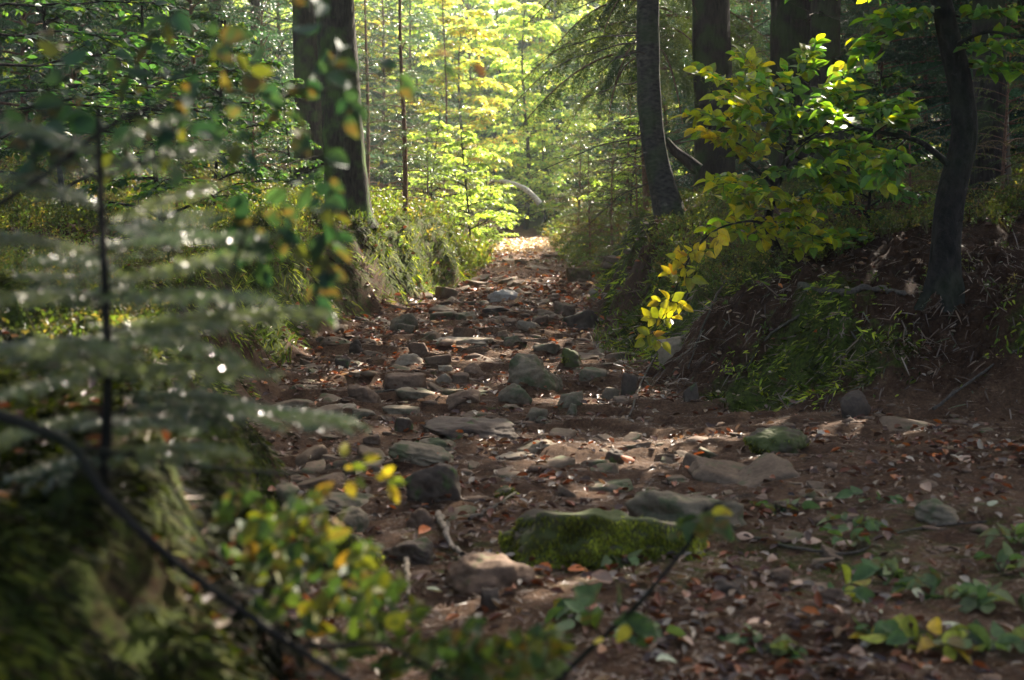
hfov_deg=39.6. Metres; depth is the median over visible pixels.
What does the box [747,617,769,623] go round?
fallen leaf
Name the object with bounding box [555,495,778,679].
twig
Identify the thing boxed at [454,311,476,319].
stone
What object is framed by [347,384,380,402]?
stone
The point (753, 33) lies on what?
spruce tree
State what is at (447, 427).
stone
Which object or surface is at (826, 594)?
stone
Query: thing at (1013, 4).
spruce tree
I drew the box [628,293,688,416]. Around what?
root
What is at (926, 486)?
fallen leaf
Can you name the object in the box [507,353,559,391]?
stone
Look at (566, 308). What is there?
stone
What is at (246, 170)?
young spruce
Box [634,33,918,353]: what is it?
beech sapling
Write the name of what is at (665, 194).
slender tree
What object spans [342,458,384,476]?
stone
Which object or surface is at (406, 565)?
stick
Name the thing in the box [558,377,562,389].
stone
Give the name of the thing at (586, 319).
stone
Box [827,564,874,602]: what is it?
beech seedling
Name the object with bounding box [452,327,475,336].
stone
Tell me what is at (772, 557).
fallen leaf
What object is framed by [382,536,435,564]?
stone
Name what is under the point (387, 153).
beech tree
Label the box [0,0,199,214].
young spruce
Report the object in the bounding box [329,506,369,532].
stone
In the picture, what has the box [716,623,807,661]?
beech seedling
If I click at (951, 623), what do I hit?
fallen leaf
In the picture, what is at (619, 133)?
young spruce
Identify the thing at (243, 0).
sky
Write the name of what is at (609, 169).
beech shrub
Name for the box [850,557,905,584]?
beech seedling
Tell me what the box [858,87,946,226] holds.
spruce seedling
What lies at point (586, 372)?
stone
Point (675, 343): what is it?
stone
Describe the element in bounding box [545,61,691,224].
spruce seedling
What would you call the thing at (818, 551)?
stick
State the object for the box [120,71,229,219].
spruce seedling
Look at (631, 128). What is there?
beech shrub
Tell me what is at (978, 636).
beech seedling
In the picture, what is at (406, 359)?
stone
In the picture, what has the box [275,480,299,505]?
stone
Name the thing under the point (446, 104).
young spruce
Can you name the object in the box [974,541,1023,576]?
beech seedling
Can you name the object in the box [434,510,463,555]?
stick
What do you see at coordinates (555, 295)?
stone
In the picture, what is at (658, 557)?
twig crumbs
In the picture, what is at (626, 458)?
fallen leaf
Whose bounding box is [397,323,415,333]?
stone
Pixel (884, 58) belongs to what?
young spruce
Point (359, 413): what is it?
stone
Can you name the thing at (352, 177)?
spruce tree
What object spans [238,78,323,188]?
beech shrub
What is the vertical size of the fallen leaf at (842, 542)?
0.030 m
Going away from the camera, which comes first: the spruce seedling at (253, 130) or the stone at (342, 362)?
the stone at (342, 362)
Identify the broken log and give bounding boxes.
[665,137,702,174]
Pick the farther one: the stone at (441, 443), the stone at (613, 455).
the stone at (441, 443)
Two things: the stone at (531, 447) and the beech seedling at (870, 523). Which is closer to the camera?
the beech seedling at (870, 523)
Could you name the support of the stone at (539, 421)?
on the ground at (132, 639)
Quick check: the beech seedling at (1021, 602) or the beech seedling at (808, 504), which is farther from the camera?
the beech seedling at (808, 504)
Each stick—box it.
[341,387,426,399]
[402,556,410,597]
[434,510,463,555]
[467,492,515,520]
[752,521,986,554]
[932,344,1022,409]
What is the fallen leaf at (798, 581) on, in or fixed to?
on the ground at (132, 639)
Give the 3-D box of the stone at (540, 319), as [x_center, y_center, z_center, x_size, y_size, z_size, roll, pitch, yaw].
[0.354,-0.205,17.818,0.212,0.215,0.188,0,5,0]
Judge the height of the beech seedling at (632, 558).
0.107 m
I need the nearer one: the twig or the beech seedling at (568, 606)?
the twig
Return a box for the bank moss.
[0,203,1023,679]
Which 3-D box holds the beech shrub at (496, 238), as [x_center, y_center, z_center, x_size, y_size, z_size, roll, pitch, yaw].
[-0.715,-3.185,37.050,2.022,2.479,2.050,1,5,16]
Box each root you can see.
[374,248,409,295]
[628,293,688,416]
[687,272,730,368]
[746,314,799,368]
[797,281,907,296]
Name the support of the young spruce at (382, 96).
on the ground at (132, 639)
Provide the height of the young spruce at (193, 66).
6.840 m
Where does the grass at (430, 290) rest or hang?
on the ground at (132, 639)
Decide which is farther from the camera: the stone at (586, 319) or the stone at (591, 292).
the stone at (591, 292)
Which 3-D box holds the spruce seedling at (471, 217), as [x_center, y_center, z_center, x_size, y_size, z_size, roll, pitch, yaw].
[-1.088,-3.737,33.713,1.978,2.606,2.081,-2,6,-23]
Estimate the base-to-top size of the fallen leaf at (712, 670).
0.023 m
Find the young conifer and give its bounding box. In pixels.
[0,106,370,493]
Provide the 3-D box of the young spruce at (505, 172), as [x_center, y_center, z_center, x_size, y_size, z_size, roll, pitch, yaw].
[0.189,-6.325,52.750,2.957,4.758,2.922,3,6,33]
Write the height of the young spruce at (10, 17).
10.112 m
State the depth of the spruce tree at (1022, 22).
23.72 m
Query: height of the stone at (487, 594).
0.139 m
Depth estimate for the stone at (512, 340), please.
15.83 m
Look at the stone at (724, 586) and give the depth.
5.39 m
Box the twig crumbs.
[0,193,1023,679]
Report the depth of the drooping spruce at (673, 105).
35.68 m
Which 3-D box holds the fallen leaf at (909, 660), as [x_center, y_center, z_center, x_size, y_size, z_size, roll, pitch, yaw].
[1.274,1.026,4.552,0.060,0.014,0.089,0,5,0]
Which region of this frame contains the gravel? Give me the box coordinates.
[257,251,1023,679]
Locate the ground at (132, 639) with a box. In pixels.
[0,115,1023,679]
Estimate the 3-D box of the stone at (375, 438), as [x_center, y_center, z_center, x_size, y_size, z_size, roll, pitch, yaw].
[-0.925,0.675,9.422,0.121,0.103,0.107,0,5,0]
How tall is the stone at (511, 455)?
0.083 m
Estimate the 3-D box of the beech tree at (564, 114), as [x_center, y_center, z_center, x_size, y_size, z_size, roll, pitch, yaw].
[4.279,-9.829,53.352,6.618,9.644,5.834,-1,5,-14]
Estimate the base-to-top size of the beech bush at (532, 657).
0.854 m
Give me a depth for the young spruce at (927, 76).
26.59 m
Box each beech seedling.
[544,583,601,630]
[600,549,642,568]
[608,612,685,644]
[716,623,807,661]
[749,497,820,514]
[816,510,887,530]
[819,523,870,546]
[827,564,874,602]
[836,485,904,503]
[848,613,935,647]
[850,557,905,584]
[858,615,973,664]
[888,565,978,599]
[932,619,1023,653]
[954,578,1016,612]
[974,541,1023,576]
[979,522,1023,547]
[1018,593,1023,611]
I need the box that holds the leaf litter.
[0,159,1023,679]
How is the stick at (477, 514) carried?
on the ground at (132, 639)
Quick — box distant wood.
[2,0,1010,178]
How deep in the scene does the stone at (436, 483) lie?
7.13 m
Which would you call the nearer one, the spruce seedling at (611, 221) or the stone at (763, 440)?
the stone at (763, 440)
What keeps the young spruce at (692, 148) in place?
on the ground at (132, 639)
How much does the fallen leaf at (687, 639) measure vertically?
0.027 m
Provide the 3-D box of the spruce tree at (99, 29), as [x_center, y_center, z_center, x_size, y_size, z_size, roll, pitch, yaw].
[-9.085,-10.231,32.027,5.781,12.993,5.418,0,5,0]
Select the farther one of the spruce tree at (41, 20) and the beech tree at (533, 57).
the beech tree at (533, 57)
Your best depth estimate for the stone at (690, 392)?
10.97 m
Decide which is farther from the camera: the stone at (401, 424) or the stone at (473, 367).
the stone at (473, 367)
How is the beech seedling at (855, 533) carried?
on the ground at (132, 639)
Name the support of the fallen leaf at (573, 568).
on the ground at (132, 639)
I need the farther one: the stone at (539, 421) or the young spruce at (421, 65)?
the young spruce at (421, 65)
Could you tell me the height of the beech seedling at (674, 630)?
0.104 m
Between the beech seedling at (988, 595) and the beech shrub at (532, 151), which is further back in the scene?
the beech shrub at (532, 151)
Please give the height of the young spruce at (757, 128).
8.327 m
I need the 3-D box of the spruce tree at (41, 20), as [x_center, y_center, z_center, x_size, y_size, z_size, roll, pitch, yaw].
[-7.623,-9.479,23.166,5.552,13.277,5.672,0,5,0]
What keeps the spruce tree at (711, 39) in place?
on the ground at (132, 639)
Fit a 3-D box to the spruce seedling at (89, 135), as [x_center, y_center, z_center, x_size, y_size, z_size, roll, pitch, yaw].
[-5.597,-2.790,18.844,1.971,2.469,1.874,3,6,33]
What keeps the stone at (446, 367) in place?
on the ground at (132, 639)
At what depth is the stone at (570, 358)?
13.37 m
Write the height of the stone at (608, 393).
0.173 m
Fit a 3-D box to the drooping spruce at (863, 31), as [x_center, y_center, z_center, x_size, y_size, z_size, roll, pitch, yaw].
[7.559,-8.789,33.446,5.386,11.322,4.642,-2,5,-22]
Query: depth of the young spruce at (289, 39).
37.26 m
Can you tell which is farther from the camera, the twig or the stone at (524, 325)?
the stone at (524, 325)
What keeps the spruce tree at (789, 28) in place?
on the ground at (132, 639)
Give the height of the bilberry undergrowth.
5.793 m
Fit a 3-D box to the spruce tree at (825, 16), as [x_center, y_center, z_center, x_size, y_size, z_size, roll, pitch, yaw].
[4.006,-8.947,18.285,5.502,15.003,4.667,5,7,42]
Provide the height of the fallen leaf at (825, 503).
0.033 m
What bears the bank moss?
on the ground at (132, 639)
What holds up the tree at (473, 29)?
on the ground at (132, 639)
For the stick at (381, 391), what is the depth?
11.49 m
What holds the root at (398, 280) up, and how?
on the ground at (132, 639)
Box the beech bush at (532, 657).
[0,410,576,679]
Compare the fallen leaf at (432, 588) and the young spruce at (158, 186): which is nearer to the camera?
the fallen leaf at (432, 588)
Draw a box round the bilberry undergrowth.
[0,125,1023,361]
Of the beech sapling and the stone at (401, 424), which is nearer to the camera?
the stone at (401, 424)
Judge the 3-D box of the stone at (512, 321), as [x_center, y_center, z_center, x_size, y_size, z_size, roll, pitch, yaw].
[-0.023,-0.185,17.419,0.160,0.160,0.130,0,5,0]
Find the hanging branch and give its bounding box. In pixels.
[0,0,484,334]
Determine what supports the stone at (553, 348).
on the ground at (132, 639)
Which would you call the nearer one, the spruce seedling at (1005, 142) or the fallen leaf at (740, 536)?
the fallen leaf at (740, 536)
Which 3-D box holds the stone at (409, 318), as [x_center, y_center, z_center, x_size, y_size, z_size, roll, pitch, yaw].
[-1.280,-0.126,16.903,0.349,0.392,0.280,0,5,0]
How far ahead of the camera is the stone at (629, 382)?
11.68 m
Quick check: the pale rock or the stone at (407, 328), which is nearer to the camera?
the stone at (407, 328)
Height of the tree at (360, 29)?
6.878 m
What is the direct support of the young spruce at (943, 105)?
on the ground at (132, 639)
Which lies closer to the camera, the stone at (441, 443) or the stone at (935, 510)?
the stone at (935, 510)
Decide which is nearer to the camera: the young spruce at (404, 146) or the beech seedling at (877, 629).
the beech seedling at (877, 629)
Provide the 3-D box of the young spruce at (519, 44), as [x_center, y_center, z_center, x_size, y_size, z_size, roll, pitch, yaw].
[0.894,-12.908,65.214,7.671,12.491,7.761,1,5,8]
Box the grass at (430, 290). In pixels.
[123,199,802,366]
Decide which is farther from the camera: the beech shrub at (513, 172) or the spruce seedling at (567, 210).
the beech shrub at (513, 172)
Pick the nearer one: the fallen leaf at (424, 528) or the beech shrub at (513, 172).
the fallen leaf at (424, 528)
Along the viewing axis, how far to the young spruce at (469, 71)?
59.02 m
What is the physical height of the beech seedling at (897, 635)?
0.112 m
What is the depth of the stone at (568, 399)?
10.61 m
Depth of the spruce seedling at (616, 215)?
21.40 m
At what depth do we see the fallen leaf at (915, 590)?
5.24 m
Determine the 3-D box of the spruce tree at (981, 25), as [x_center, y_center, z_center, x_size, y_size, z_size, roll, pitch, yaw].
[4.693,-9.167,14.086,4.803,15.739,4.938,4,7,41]
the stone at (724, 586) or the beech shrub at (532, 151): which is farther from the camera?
the beech shrub at (532, 151)
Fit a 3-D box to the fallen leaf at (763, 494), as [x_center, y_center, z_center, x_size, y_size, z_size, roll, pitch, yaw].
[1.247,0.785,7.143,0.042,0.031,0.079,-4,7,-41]
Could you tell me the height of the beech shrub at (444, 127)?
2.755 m
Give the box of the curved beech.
[784,0,1023,311]
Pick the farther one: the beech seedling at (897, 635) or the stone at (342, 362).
the stone at (342, 362)
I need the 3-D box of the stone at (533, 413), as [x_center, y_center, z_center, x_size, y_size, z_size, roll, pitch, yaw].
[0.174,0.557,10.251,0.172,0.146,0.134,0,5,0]
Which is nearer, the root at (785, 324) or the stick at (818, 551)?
the stick at (818, 551)
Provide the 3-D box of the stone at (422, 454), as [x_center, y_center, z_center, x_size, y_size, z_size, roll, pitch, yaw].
[-0.512,0.670,8.192,0.390,0.168,0.332,0,5,0]
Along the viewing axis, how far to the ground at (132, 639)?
8.95 m
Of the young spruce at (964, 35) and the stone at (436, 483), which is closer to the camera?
the stone at (436, 483)
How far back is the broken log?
19.29 m
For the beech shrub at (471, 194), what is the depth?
30.78 m
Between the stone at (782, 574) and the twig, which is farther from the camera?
the stone at (782, 574)
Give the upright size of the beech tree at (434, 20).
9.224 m
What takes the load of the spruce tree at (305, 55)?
on the ground at (132, 639)
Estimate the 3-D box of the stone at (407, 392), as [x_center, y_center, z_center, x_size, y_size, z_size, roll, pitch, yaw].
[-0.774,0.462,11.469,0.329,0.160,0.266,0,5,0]
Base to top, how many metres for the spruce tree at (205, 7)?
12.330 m
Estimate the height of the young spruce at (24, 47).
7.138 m
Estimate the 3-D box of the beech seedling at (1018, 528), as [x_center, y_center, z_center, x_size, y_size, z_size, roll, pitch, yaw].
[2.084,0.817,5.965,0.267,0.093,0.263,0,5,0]
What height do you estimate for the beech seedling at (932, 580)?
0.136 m
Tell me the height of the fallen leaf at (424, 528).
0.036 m
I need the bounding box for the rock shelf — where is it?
[624,490,746,532]
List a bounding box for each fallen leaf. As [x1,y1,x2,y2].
[418,525,430,533]
[426,586,441,591]
[535,562,551,570]
[568,564,583,570]
[591,570,612,582]
[598,644,610,652]
[621,456,634,462]
[656,653,676,662]
[677,635,693,645]
[707,664,718,671]
[736,532,753,539]
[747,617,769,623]
[755,493,767,499]
[767,553,780,561]
[787,579,802,584]
[800,537,821,543]
[820,502,832,507]
[827,604,842,612]
[836,540,852,548]
[847,645,865,656]
[899,655,919,666]
[907,502,916,507]
[912,588,923,596]
[920,481,931,491]
[943,621,959,625]
[958,455,970,460]
[987,500,997,505]
[994,474,1002,478]
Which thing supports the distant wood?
on the ground at (132, 639)
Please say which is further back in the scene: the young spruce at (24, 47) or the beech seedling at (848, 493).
the young spruce at (24, 47)
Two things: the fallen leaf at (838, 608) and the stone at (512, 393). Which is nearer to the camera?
the fallen leaf at (838, 608)
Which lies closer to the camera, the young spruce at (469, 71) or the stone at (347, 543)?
the stone at (347, 543)
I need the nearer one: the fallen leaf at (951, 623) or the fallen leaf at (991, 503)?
the fallen leaf at (951, 623)
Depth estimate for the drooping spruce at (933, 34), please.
32.33 m
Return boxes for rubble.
[253,237,993,592]
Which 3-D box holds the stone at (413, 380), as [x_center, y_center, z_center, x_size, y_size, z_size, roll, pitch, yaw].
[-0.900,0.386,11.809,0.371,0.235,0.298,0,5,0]
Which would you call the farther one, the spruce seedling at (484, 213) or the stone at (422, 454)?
the spruce seedling at (484, 213)
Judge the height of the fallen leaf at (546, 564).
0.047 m
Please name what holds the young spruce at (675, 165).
on the ground at (132, 639)
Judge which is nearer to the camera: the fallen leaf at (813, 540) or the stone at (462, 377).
the fallen leaf at (813, 540)
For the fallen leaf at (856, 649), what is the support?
on the ground at (132, 639)
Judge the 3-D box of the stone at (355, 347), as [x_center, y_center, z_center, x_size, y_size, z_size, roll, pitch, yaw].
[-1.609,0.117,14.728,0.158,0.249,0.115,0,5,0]
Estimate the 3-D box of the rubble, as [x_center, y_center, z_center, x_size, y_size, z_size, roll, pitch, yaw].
[0.308,-0.676,19.020,6.747,1.308,27.786,-1,5,-8]
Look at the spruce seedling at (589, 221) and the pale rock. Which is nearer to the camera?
the pale rock
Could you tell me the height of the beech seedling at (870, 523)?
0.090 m
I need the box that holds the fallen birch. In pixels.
[456,179,541,212]
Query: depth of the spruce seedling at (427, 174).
29.82 m
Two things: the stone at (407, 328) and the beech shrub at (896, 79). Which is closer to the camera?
the beech shrub at (896, 79)
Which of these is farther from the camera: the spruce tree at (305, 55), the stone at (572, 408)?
the spruce tree at (305, 55)
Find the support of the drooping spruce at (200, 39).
on the ground at (132, 639)
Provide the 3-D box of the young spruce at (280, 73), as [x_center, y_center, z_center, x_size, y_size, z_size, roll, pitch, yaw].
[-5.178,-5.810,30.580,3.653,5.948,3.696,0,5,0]
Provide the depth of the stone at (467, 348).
15.31 m
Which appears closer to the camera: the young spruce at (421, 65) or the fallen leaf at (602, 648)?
the fallen leaf at (602, 648)
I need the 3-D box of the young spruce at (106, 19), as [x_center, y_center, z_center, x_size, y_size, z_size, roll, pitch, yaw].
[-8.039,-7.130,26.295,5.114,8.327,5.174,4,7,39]
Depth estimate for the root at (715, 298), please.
12.40 m
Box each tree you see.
[0,0,293,163]
[2,0,208,66]
[3,1,69,120]
[174,0,268,178]
[187,0,290,165]
[209,0,323,189]
[248,0,400,227]
[249,0,414,169]
[354,3,422,181]
[374,0,484,211]
[396,0,529,209]
[448,0,547,209]
[468,0,597,229]
[477,0,625,172]
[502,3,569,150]
[530,0,680,187]
[530,0,686,228]
[594,0,769,198]
[688,0,767,177]
[731,0,851,189]
[732,0,971,194]
[840,0,1023,144]
[921,0,1016,59]
[969,0,1012,202]
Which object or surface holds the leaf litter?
on the ground at (132, 639)
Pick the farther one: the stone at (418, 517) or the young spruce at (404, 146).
the young spruce at (404, 146)
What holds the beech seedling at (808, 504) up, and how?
on the ground at (132, 639)
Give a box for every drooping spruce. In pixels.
[2,6,111,76]
[167,0,248,82]
[502,0,770,210]
[636,1,748,154]
[747,1,930,124]
[861,1,1015,95]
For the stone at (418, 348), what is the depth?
14.60 m
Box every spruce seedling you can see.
[25,35,138,199]
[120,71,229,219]
[209,73,306,204]
[391,122,463,220]
[429,128,499,226]
[460,177,508,241]
[534,125,605,242]
[535,146,624,264]
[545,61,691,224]
[562,135,642,275]
[579,147,651,263]
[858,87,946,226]
[911,18,1023,211]
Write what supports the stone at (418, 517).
on the ground at (132, 639)
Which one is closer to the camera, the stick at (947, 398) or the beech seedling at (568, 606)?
the beech seedling at (568, 606)
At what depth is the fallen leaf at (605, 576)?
5.51 m
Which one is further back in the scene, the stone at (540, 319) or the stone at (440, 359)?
the stone at (540, 319)
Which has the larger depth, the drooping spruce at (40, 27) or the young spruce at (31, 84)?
the drooping spruce at (40, 27)
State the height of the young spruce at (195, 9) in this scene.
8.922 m
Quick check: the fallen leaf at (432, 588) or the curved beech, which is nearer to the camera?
the fallen leaf at (432, 588)
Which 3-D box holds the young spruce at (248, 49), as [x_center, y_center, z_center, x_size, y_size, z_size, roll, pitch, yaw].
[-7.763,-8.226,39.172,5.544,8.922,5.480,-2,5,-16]
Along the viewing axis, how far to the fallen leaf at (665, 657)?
4.62 m
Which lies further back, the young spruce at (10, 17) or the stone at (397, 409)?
the young spruce at (10, 17)
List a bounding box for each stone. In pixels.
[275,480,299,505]
[315,533,384,571]
[321,492,374,512]
[322,403,356,408]
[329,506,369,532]
[335,358,349,368]
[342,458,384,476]
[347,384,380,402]
[349,340,362,353]
[352,408,375,419]
[363,433,380,444]
[382,372,425,389]
[382,405,419,413]
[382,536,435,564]
[388,440,453,465]
[389,313,418,330]
[394,417,413,431]
[395,353,422,365]
[395,387,434,398]
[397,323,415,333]
[404,462,460,505]
[406,508,434,527]
[408,342,428,354]
[419,437,455,452]
[424,355,450,364]
[424,416,519,441]
[434,336,493,346]
[436,373,452,383]
[438,365,452,370]
[444,552,535,597]
[445,388,480,408]
[451,345,481,351]
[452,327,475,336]
[452,372,468,383]
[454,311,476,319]
[464,362,483,373]
[480,587,498,610]
[482,305,512,312]
[494,485,519,498]
[495,330,509,337]
[495,451,535,459]
[498,383,532,403]
[503,335,521,345]
[504,318,516,325]
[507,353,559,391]
[516,320,539,330]
[517,439,557,452]
[525,407,547,420]
[532,315,548,325]
[533,343,561,353]
[535,416,550,423]
[548,293,559,297]
[553,301,575,316]
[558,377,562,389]
[558,391,582,407]
[561,348,581,366]
[562,310,599,329]
[566,403,577,414]
[579,367,606,380]
[587,479,633,492]
[589,287,599,301]
[602,387,619,399]
[605,448,623,463]
[620,373,637,394]
[657,336,682,368]
[682,382,698,401]
[713,579,744,596]
[743,425,810,454]
[767,566,792,584]
[819,588,851,607]
[840,390,871,418]
[914,498,958,524]
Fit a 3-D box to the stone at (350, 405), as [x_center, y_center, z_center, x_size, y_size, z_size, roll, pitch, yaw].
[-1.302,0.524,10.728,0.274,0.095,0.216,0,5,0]
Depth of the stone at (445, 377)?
12.64 m
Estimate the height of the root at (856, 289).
0.113 m
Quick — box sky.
[243,0,512,133]
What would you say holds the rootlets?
on the ground at (132, 639)
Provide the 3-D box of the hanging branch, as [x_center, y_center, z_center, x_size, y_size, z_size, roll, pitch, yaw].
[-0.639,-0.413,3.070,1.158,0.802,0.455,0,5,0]
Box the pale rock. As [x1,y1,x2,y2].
[487,290,517,301]
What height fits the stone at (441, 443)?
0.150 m
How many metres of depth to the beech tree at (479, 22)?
57.02 m
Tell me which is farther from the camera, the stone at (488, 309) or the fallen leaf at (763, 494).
the stone at (488, 309)
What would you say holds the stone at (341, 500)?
on the ground at (132, 639)
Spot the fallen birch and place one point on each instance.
(533, 196)
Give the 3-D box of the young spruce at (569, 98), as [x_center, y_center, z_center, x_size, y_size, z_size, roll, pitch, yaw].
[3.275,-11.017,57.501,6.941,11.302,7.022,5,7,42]
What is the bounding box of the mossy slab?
[497,507,708,570]
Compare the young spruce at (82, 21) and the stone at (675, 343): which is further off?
the young spruce at (82, 21)
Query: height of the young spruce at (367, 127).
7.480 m
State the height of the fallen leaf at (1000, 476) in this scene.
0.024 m
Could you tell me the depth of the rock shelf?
6.60 m
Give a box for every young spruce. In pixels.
[0,0,143,155]
[0,0,210,155]
[0,6,109,117]
[20,0,208,141]
[94,0,280,169]
[105,0,292,185]
[165,0,293,170]
[202,0,294,183]
[222,0,401,171]
[354,0,455,204]
[354,0,471,213]
[355,0,422,193]
[357,0,502,210]
[400,0,489,214]
[418,0,531,210]
[478,110,548,227]
[481,0,591,182]
[525,1,638,194]
[559,0,693,220]
[617,0,770,190]
[638,1,770,193]
[676,0,934,196]
[750,0,1022,178]
[841,0,1017,170]
[857,0,1023,170]
[916,6,1022,148]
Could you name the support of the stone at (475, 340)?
on the ground at (132, 639)
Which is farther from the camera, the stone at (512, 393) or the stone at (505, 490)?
the stone at (512, 393)
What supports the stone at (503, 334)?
on the ground at (132, 639)
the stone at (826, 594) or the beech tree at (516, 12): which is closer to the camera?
the stone at (826, 594)
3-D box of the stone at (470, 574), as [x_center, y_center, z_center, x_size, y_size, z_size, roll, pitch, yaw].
[-0.112,0.942,5.568,0.327,0.222,0.339,-5,7,-43]
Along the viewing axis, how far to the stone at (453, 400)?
10.72 m
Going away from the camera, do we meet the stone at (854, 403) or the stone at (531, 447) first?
the stone at (531, 447)
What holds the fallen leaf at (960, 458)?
on the ground at (132, 639)
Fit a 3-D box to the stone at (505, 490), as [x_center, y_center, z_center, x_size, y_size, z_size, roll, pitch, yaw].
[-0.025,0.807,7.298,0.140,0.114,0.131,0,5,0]
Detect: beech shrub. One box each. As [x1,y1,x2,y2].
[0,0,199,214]
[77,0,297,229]
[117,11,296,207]
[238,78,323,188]
[379,112,478,215]
[423,130,529,238]
[463,170,518,244]
[483,148,542,227]
[500,140,581,222]
[578,117,672,226]
[582,133,641,208]
[798,68,937,227]
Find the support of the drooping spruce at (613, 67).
on the ground at (132, 639)
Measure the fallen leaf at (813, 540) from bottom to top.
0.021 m
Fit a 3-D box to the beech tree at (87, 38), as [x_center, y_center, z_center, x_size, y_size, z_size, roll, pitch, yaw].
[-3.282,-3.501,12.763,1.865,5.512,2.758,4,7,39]
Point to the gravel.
(651, 419)
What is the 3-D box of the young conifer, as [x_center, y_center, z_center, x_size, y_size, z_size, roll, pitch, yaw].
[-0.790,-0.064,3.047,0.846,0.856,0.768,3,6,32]
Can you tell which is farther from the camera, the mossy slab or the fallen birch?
the fallen birch
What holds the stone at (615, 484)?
on the ground at (132, 639)
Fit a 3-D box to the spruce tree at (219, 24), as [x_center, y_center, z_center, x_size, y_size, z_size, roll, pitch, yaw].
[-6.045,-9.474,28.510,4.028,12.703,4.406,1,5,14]
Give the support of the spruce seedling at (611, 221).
on the ground at (132, 639)
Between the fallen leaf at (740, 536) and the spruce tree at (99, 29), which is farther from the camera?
the spruce tree at (99, 29)
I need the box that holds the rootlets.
[578,199,1023,418]
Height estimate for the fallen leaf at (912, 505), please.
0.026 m
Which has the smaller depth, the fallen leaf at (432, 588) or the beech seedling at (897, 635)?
the beech seedling at (897, 635)

